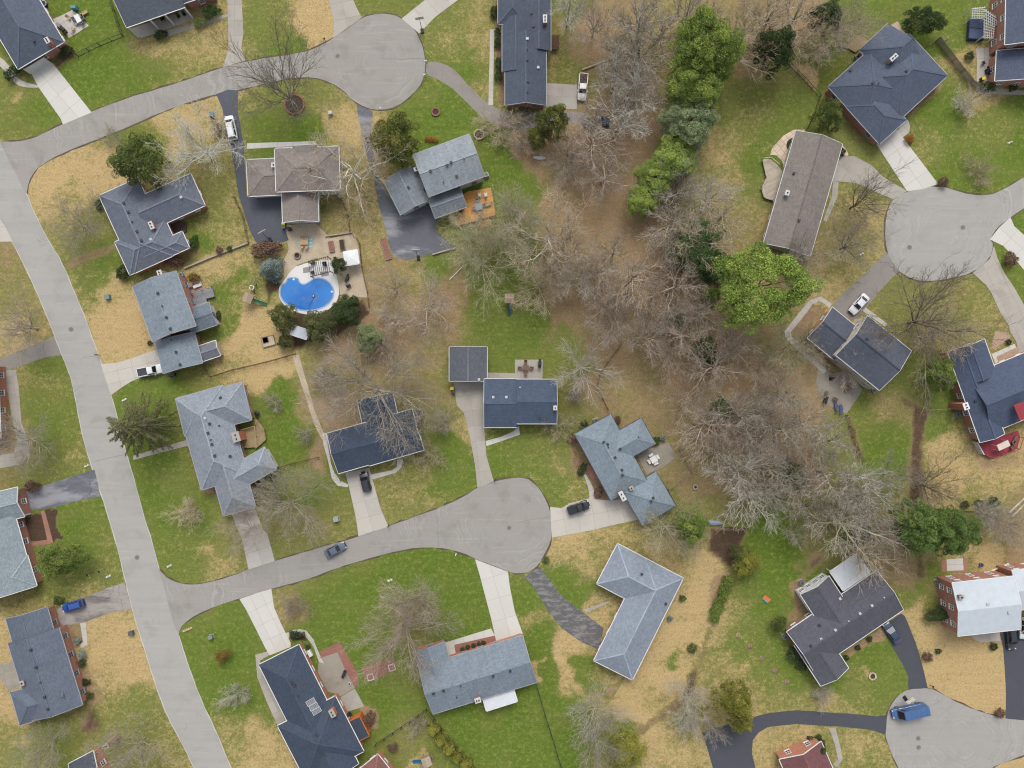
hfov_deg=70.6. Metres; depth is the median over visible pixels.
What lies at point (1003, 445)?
deck canopy
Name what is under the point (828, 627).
house
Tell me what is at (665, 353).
bare tree
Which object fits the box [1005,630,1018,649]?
parked car
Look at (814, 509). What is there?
bare tree
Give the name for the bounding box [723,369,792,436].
bare tree
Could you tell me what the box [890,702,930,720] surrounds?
cargo van
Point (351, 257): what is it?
garden canopy
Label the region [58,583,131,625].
driveway
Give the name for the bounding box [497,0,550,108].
house
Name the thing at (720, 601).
hedge bush
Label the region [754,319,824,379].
bare tree
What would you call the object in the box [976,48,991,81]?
patio
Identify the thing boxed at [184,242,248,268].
retaining wall
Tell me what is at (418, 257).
basketball hoop
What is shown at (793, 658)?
shrub
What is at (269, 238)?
basketball hoop
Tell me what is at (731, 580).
hedge bush
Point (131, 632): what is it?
utility box
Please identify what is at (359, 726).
extension roof
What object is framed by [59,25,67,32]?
barbecue grill
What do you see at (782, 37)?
evergreen tree
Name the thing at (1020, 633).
parked car
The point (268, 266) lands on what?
evergreen tree
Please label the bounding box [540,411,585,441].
bare tree
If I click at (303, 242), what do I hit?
garden table
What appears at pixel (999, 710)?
shrub
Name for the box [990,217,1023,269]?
driveway
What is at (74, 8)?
covered grill
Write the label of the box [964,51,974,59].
shrub
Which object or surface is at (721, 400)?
evergreen tree
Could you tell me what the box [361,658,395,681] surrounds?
brick patio
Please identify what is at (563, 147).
bare tree
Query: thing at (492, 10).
shrub
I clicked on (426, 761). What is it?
playset
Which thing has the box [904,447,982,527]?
bare tree
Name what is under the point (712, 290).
evergreen tree
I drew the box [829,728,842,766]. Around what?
footpath
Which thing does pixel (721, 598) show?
hedge bush
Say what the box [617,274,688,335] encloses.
bare tree
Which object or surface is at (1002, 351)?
footpath
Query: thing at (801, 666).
shrub
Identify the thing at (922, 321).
bare tree
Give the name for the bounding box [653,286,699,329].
bare tree
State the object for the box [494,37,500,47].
shrub
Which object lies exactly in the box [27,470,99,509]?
driveway
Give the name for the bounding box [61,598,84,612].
parked car
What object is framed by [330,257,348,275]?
evergreen tree
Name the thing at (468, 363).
carport
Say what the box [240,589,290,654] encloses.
driveway
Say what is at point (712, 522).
upturned boat
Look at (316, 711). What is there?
solar panel
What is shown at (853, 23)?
bare tree
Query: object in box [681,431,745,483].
bare tree
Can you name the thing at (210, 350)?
garden shed
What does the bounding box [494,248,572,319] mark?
bare tree
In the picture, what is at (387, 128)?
evergreen tree
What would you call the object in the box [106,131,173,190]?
evergreen tree
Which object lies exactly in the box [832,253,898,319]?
driveway
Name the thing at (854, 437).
fence
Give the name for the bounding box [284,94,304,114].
ring planter
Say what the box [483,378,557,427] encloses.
house
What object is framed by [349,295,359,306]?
evergreen tree
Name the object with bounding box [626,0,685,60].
bare tree
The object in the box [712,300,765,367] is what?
bare tree
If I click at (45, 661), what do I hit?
house
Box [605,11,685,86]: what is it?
bare tree
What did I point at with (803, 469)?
bare tree
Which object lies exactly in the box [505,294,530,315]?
playset
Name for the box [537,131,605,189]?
bare tree
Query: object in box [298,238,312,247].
outdoor rug
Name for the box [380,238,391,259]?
raised bed
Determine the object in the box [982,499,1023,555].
bare tree
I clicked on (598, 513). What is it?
driveway
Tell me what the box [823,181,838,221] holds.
footpath
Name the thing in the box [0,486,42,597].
house
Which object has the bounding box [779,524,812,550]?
bare tree
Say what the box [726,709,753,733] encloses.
evergreen tree
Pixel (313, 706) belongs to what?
solar panel
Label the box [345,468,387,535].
driveway
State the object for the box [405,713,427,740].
bare tree
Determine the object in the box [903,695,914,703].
basketball hoop
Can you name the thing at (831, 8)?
evergreen tree
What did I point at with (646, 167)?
evergreen tree
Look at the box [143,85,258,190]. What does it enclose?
bare tree
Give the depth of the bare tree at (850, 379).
147.13 m
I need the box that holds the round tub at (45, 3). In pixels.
[41,0,47,7]
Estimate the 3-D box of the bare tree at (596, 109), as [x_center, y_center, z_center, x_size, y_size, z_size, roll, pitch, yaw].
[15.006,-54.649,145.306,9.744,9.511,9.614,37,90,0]
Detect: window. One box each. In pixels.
[21,498,26,503]
[62,632,68,639]
[68,650,73,657]
[74,668,79,676]
[79,687,85,694]
[946,586,951,593]
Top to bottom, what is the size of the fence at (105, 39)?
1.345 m
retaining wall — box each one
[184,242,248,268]
[325,231,351,236]
[432,247,455,254]
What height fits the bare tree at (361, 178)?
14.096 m
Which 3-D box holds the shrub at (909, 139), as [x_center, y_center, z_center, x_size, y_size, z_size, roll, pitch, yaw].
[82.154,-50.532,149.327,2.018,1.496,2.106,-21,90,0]
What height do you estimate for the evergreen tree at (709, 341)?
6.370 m
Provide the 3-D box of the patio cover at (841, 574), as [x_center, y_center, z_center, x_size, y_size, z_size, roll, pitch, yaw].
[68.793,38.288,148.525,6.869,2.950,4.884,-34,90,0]
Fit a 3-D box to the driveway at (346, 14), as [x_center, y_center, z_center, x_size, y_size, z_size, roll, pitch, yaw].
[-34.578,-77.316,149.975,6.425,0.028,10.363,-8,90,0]
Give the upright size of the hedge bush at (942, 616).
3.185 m
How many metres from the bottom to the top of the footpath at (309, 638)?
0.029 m
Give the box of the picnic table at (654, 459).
[647,453,659,465]
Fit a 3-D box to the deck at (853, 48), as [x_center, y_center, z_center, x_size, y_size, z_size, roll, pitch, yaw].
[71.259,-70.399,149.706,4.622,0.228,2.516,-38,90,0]
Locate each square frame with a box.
[367,674,374,680]
[388,664,395,671]
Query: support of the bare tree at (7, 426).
on the ground
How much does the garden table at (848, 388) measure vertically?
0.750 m
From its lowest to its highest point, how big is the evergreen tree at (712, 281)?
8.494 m
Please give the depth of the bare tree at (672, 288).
141.79 m
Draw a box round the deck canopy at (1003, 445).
[993,440,1010,450]
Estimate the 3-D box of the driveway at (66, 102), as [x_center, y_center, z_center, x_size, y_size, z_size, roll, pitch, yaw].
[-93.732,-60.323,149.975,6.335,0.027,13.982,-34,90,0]
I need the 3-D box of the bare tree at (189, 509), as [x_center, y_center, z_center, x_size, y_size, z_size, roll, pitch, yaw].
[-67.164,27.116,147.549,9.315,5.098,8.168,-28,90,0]
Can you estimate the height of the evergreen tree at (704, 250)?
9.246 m
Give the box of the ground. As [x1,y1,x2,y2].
[0,0,1023,767]
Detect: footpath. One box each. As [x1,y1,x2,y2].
[0,57,37,87]
[0,370,29,467]
[31,510,52,546]
[80,622,87,647]
[133,440,187,459]
[166,14,227,36]
[247,141,316,148]
[255,652,284,724]
[286,629,323,662]
[293,355,327,439]
[323,433,347,486]
[371,459,401,478]
[445,629,494,654]
[486,426,519,445]
[488,29,499,104]
[584,474,594,499]
[584,601,609,611]
[785,297,830,373]
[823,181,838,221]
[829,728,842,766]
[863,307,886,325]
[898,120,909,136]
[975,87,1023,94]
[992,344,1015,362]
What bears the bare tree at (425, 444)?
on the ground
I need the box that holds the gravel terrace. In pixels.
[283,223,368,297]
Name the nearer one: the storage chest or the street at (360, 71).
the storage chest
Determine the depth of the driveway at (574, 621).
149.96 m
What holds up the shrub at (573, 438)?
on the ground
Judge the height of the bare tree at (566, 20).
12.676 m
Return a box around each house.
[0,0,68,73]
[0,367,7,438]
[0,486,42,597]
[5,605,87,725]
[68,734,119,767]
[99,173,207,275]
[113,0,216,37]
[132,269,219,373]
[175,382,277,515]
[246,144,343,223]
[258,643,363,767]
[327,393,423,473]
[358,750,393,767]
[383,134,484,218]
[413,633,536,714]
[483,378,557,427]
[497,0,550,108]
[574,414,675,525]
[593,543,683,679]
[762,130,842,256]
[776,736,832,767]
[785,570,903,685]
[806,307,911,390]
[825,23,947,144]
[936,563,1023,636]
[940,339,1023,442]
[987,0,1023,87]
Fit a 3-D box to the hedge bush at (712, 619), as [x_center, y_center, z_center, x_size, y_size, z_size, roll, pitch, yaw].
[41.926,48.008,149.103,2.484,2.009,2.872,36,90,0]
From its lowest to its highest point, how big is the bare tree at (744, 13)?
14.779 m
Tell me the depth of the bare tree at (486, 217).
143.97 m
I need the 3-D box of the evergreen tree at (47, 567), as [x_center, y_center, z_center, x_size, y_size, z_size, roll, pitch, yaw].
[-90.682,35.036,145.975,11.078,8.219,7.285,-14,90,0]
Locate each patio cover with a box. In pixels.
[483,690,517,710]
[826,553,869,590]
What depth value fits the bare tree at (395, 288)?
146.31 m
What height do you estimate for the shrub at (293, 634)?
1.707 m
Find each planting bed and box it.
[290,635,306,640]
[455,636,495,652]
[992,330,1009,348]
[997,347,1018,361]
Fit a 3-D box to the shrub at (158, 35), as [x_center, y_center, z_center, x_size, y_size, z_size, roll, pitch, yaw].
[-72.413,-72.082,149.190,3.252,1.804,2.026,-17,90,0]
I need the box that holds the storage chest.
[306,649,312,657]
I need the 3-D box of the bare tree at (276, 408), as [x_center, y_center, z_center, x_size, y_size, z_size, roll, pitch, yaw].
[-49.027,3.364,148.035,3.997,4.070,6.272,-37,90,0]
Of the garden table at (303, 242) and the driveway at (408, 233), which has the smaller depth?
the garden table at (303, 242)
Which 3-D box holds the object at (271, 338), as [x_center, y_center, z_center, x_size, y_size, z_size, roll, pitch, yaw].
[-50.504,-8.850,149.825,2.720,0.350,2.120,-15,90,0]
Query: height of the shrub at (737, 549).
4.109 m
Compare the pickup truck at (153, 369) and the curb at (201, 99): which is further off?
the curb at (201, 99)
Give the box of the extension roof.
[349,711,370,740]
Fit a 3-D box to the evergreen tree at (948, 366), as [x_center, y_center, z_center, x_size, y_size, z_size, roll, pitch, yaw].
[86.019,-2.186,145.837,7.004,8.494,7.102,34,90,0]
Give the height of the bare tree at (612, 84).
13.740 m
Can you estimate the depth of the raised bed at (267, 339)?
149.74 m
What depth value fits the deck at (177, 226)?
149.65 m
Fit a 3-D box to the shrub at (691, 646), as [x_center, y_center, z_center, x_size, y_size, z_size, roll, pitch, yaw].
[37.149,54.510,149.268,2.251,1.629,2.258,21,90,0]
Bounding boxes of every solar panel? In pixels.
[306,697,315,705]
[309,702,318,710]
[312,706,321,714]
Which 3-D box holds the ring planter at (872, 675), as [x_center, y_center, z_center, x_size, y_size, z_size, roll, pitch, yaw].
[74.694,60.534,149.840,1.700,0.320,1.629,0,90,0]
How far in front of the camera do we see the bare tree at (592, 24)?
143.29 m
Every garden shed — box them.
[199,340,223,361]
[290,325,308,339]
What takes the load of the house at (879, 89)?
on the ground
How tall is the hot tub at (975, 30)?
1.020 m
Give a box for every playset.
[242,277,266,305]
[412,752,432,767]
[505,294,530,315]
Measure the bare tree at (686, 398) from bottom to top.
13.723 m
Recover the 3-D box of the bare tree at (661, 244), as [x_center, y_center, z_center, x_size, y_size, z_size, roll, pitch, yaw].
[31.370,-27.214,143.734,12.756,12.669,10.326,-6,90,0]
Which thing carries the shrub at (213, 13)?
on the ground
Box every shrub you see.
[3,65,22,80]
[24,480,40,492]
[53,595,63,604]
[58,46,74,59]
[73,638,80,643]
[76,649,85,659]
[77,659,85,667]
[82,678,90,686]
[85,691,93,698]
[94,198,102,209]
[116,264,127,280]
[154,29,167,40]
[163,255,182,264]
[187,272,200,281]
[189,235,198,248]
[193,17,208,27]
[202,4,221,19]
[214,648,231,663]
[215,310,220,319]
[216,245,223,253]
[249,240,282,258]
[289,630,305,639]
[363,710,376,728]
[387,741,397,752]
[490,5,496,19]
[494,28,499,34]
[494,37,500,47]
[494,56,501,70]
[494,69,501,79]
[567,434,576,442]
[577,462,586,475]
[580,419,588,428]
[593,486,602,496]
[614,415,620,423]
[653,437,659,444]
[679,595,686,601]
[687,643,697,653]
[728,543,750,564]
[733,547,762,577]
[785,646,799,662]
[796,659,806,670]
[840,147,846,155]
[904,134,914,143]
[921,652,933,661]
[937,176,949,187]
[960,500,969,507]
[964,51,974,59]
[973,499,984,508]
[980,81,995,91]
[988,496,1000,505]
[989,642,998,650]
[994,707,1005,718]
[1004,251,1019,265]
[1009,85,1017,91]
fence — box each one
[66,1,123,56]
[209,353,295,376]
[233,196,248,242]
[338,193,369,306]
[374,709,474,767]
[536,684,560,767]
[597,342,622,409]
[668,448,693,504]
[790,63,820,96]
[846,415,865,461]
[936,37,982,89]
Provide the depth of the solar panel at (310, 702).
145.96 m
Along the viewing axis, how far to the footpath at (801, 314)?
149.96 m
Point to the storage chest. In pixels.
(309, 653)
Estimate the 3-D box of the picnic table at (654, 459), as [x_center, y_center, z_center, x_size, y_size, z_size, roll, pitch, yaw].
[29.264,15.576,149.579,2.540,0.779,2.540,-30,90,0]
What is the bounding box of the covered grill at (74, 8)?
[71,5,78,10]
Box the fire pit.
[293,252,300,258]
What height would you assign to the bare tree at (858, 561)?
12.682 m
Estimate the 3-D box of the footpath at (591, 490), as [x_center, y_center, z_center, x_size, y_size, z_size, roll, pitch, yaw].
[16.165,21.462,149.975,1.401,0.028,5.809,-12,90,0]
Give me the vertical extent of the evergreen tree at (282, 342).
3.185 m
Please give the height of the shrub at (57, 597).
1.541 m
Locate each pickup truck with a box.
[136,364,161,376]
[567,500,589,514]
[577,73,587,100]
[583,117,610,127]
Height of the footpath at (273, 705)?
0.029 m
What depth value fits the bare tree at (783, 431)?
141.72 m
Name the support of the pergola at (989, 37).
on the ground
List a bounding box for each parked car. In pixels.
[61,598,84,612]
[324,541,346,557]
[359,471,371,492]
[848,293,869,314]
[882,621,901,643]
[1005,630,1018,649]
[1017,616,1023,638]
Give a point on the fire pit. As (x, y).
(296, 255)
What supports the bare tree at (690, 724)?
on the ground
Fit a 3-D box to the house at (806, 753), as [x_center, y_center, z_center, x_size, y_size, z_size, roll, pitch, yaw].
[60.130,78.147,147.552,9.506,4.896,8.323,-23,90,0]
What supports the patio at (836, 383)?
on the ground
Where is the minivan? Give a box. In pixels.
[224,115,238,140]
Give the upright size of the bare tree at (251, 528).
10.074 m
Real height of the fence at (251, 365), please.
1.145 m
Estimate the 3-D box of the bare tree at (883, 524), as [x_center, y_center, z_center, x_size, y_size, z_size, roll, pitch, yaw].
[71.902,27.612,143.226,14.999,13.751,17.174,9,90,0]
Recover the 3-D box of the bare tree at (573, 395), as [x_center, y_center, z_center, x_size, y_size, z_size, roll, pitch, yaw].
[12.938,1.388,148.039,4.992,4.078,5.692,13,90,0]
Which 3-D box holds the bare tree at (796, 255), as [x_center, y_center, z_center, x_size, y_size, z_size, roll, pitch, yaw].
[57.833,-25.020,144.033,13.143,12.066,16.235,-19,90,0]
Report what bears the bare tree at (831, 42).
on the ground
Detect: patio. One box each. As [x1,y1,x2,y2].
[0,661,19,690]
[53,10,88,37]
[190,280,203,291]
[318,652,354,695]
[319,642,357,686]
[341,689,363,710]
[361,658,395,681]
[488,360,542,378]
[587,465,597,479]
[637,443,676,474]
[770,130,804,164]
[815,367,849,393]
[818,371,862,413]
[830,137,848,155]
[946,558,963,570]
[970,633,999,641]
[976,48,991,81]
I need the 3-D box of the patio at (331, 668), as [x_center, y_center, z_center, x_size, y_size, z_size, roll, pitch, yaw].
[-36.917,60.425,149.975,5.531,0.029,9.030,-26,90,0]
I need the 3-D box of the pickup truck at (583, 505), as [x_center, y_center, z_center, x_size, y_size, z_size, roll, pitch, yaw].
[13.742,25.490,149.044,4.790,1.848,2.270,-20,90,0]
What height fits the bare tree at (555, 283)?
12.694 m
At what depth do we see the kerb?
149.99 m
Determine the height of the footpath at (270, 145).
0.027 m
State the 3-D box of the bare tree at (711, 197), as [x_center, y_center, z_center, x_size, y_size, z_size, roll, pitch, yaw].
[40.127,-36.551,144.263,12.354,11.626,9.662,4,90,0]
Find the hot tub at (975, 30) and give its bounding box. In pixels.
[966,17,985,41]
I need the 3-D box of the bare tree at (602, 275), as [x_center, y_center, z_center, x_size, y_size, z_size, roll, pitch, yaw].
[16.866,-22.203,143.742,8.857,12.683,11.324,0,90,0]
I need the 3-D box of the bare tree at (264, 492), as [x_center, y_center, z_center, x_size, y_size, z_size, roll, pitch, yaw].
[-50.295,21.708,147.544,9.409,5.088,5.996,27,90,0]
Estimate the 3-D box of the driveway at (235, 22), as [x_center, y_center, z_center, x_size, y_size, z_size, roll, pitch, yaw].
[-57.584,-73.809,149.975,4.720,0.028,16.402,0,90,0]
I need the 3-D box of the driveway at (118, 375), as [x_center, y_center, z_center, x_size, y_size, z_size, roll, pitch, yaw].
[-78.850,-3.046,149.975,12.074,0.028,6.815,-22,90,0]
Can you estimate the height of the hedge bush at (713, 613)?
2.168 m
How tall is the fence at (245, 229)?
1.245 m
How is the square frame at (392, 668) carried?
on the brick patio at (383, 663)
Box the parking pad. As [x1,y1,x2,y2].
[546,83,576,108]
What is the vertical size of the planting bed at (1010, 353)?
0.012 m
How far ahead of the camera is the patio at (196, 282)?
149.97 m
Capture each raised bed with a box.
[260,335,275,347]
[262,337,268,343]
[328,241,334,252]
[339,239,345,250]
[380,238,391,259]
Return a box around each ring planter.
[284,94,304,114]
[431,107,439,115]
[473,129,484,139]
[868,672,876,679]
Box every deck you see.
[170,221,186,233]
[192,286,214,305]
[241,425,257,447]
[255,419,265,447]
[449,188,494,225]
[551,33,559,49]
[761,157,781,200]
[844,35,867,52]
[978,431,1023,458]
[1013,401,1023,420]
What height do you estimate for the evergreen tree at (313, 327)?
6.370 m
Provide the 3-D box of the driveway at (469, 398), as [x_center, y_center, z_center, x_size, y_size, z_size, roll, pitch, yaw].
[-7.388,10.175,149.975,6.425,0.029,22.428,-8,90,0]
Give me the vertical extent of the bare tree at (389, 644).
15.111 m
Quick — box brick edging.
[941,558,967,571]
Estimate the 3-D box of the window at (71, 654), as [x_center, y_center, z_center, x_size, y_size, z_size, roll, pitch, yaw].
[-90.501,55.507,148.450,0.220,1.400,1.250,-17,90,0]
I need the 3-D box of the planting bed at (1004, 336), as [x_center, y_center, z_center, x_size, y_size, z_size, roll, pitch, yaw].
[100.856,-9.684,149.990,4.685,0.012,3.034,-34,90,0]
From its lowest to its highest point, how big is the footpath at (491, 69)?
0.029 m
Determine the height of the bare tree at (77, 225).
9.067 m
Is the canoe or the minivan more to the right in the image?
the canoe
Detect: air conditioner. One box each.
[781,633,788,639]
[797,579,804,585]
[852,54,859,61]
[952,411,960,417]
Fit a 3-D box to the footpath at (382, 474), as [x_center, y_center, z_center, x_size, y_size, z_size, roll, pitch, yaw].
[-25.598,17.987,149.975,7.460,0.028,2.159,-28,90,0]
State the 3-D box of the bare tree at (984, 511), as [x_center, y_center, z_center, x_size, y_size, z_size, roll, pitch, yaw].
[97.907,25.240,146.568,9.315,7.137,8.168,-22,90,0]
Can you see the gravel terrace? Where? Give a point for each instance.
(320, 248)
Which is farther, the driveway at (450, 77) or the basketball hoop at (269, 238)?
the driveway at (450, 77)
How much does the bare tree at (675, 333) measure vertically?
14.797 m
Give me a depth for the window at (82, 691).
148.57 m
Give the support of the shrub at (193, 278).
on the ground
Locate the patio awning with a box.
[891,21,905,33]
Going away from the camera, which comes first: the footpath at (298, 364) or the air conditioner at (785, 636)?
the air conditioner at (785, 636)
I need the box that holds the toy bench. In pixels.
[762,595,770,602]
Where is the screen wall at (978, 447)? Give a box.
[972,441,984,454]
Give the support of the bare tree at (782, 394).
on the ground
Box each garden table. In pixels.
[74,14,81,23]
[300,240,307,244]
[475,202,482,210]
[523,365,528,369]
[844,385,851,391]
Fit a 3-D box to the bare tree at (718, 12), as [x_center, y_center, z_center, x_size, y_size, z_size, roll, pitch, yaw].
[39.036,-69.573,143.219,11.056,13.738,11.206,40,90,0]
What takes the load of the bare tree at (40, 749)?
on the ground
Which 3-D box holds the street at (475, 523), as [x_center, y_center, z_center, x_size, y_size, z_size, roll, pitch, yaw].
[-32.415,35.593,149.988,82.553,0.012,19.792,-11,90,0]
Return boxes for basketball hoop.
[258,229,271,241]
[412,249,419,260]
[415,16,423,33]
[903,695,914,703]
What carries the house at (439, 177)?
on the ground
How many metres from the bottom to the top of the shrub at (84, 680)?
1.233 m
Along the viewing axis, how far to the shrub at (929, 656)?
149.00 m
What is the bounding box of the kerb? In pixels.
[0,141,231,767]
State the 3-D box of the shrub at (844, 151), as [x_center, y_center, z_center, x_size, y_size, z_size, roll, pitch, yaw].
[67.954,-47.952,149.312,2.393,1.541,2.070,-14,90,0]
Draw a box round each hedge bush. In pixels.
[707,614,719,623]
[709,607,722,617]
[712,601,725,612]
[713,596,724,607]
[717,585,730,596]
[717,590,728,602]
[720,581,734,592]
[722,575,733,587]
[924,604,948,621]
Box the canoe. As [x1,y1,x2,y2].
[533,156,545,159]
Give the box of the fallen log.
[582,55,620,70]
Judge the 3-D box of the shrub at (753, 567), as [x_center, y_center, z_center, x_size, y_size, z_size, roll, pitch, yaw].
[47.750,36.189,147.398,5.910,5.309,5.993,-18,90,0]
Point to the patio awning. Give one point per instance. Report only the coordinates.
(897, 25)
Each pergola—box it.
[308,256,332,277]
[963,6,985,24]
[975,8,995,43]
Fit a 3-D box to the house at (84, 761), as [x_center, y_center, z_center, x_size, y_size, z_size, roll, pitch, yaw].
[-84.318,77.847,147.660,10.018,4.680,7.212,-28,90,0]
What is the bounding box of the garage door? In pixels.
[23,57,49,73]
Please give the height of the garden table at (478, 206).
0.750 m
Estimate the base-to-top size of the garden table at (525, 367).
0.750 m
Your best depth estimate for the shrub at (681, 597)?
149.22 m
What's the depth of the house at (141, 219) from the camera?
146.29 m
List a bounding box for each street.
[0,14,424,192]
[0,143,230,767]
[159,478,550,634]
[885,178,1023,280]
[886,688,1023,767]
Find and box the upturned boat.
[709,520,722,525]
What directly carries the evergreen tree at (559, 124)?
on the ground
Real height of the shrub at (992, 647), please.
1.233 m
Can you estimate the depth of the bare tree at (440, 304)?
145.46 m
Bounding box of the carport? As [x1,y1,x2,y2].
[449,346,487,381]
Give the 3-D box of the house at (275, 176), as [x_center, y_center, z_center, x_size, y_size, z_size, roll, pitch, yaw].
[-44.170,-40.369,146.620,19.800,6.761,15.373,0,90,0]
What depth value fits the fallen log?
149.63 m
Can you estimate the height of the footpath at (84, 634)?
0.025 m
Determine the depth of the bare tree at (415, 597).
144.06 m
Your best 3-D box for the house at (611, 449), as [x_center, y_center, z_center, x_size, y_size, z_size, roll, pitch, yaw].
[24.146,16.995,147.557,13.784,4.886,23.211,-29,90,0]
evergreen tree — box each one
[35,540,93,581]
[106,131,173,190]
[106,391,180,456]
[259,254,285,283]
[267,302,299,333]
[277,333,294,349]
[302,309,340,345]
[329,293,361,326]
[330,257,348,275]
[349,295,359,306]
[355,323,384,353]
[365,111,420,168]
[426,719,441,736]
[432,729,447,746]
[443,738,457,755]
[450,749,464,763]
[459,753,473,767]
[527,126,549,151]
[533,103,569,142]
[607,728,647,767]
[625,184,659,218]
[631,158,678,199]
[650,134,696,181]
[655,94,720,152]
[656,55,723,115]
[666,312,687,333]
[667,4,747,97]
[667,219,723,282]
[667,507,709,546]
[686,335,720,365]
[697,252,732,288]
[699,286,721,308]
[707,678,753,719]
[708,396,733,421]
[711,240,824,334]
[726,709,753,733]
[747,24,795,79]
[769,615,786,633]
[770,456,808,495]
[803,0,841,37]
[808,98,844,133]
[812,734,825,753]
[849,522,873,544]
[887,497,956,556]
[900,5,947,35]
[919,354,957,391]
[926,502,983,556]
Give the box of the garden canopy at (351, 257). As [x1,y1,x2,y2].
[343,249,359,265]
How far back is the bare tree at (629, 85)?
142.04 m
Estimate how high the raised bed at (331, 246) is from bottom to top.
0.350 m
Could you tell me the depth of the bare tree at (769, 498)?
143.28 m
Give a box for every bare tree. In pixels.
[0,280,41,374]
[0,409,60,483]
[2,722,73,767]
[37,180,106,264]
[77,707,99,734]
[83,709,170,767]
[96,121,122,149]
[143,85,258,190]
[157,492,203,533]
[190,0,325,129]
[204,500,277,560]
[208,115,226,138]
[213,683,251,711]
[228,455,337,559]
[251,478,284,505]
[261,392,284,412]
[279,590,316,619]
[289,114,410,240]
[292,425,312,446]
[293,315,459,475]
[301,355,344,410]
[336,591,467,693]
[365,264,412,312]
[370,325,405,378]
[371,574,445,654]
[375,303,420,332]
[388,260,460,340]
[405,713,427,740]
[413,440,449,473]
[425,401,457,438]
[437,188,508,278]
[448,209,538,315]
[460,180,541,266]
[468,103,540,147]
[494,123,535,159]
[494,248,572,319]
[496,184,546,253]
[499,181,596,293]
[530,246,589,303]
[534,210,603,282]
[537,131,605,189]
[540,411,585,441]
[543,117,591,175]
[547,246,627,304]
[549,0,593,35]
[550,108,635,173]
[550,320,628,409]
[561,0,630,49]
[563,129,637,211]
[565,380,585,403]
[565,674,640,756]
[575,72,653,144]
[575,245,618,297]
[575,714,630,767]
[577,84,618,134]
[577,286,637,349]
[582,263,666,346]
[586,227,634,280]
[588,1,641,69]
[588,34,637,92]
[590,18,662,100]
[601,231,671,316]
[604,0,679,68]
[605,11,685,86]
[610,49,667,125]
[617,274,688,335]
[621,308,668,366]
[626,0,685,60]
[633,247,710,336]
[636,494,711,568]
[637,187,709,257]
[641,310,696,388]
[643,217,705,266]
[648,304,717,368]
[649,363,720,431]
[652,150,728,229]
[653,169,704,213]
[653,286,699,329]
[657,0,701,30]
[659,205,737,271]
[663,672,723,729]
[663,704,703,744]
[668,394,751,463]
[677,289,731,342]
[678,325,753,405]
[679,0,741,36]
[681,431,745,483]
[686,378,780,451]
[687,176,749,223]
[694,186,753,249]
[698,717,731,751]
[699,439,790,506]
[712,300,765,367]
[715,478,787,533]
[722,391,792,466]
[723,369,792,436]
[724,0,799,53]
[728,0,784,86]
[731,437,812,499]
[737,388,837,463]
[740,0,805,47]
[745,332,800,400]
[745,472,809,535]
[749,421,837,509]
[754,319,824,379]
[757,373,814,417]
[767,0,827,68]
[777,378,841,456]
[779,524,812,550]
[782,211,844,294]
[783,482,862,546]
[787,444,877,508]
[791,317,831,375]
[792,411,859,481]
[793,9,847,76]
[804,481,911,578]
[811,9,865,63]
[812,685,835,713]
[822,203,901,270]
[825,0,893,46]
[828,157,920,233]
[829,461,904,520]
[830,342,876,392]
[837,444,899,540]
[843,489,914,567]
[847,534,907,594]
[856,257,1023,425]
[868,448,933,506]
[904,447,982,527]
[911,291,989,364]
[950,83,992,120]
[958,148,1003,188]
[973,491,1015,531]
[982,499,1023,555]
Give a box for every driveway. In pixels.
[0,220,12,241]
[0,336,60,369]
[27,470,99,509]
[32,62,90,123]
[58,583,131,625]
[101,350,162,394]
[216,90,288,243]
[224,0,244,66]
[232,508,274,568]
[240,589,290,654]
[329,0,361,37]
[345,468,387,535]
[356,105,454,259]
[402,0,456,32]
[426,62,588,128]
[454,382,493,486]
[475,559,522,640]
[525,567,603,648]
[550,498,637,537]
[702,710,886,767]
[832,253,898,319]
[833,156,905,198]
[877,130,936,190]
[884,614,927,688]
[973,247,1023,352]
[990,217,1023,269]
[1000,630,1023,719]
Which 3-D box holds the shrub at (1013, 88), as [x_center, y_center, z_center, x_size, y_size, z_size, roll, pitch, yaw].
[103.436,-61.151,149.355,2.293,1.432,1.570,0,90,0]
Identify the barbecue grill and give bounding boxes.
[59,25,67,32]
[985,66,990,74]
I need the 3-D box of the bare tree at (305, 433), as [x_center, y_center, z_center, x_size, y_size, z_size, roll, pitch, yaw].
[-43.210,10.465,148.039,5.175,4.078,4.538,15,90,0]
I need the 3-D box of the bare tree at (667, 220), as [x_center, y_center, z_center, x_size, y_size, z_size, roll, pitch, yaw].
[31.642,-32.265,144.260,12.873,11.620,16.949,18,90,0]
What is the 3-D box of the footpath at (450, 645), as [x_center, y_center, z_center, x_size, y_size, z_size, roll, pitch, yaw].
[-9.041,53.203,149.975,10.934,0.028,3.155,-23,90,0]
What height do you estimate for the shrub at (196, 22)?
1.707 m
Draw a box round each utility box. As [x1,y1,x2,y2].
[104,294,111,299]
[128,629,135,635]
[208,634,214,639]
[333,516,339,521]
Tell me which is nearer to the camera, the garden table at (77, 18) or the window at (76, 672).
the window at (76, 672)
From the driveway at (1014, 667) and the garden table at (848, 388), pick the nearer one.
the garden table at (848, 388)
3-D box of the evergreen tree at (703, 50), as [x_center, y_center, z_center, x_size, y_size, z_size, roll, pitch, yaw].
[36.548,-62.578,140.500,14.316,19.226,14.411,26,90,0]
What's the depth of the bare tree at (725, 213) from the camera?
143.66 m
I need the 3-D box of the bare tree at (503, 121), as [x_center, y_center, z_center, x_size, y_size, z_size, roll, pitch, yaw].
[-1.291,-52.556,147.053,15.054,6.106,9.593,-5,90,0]
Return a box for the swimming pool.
[279,260,338,313]

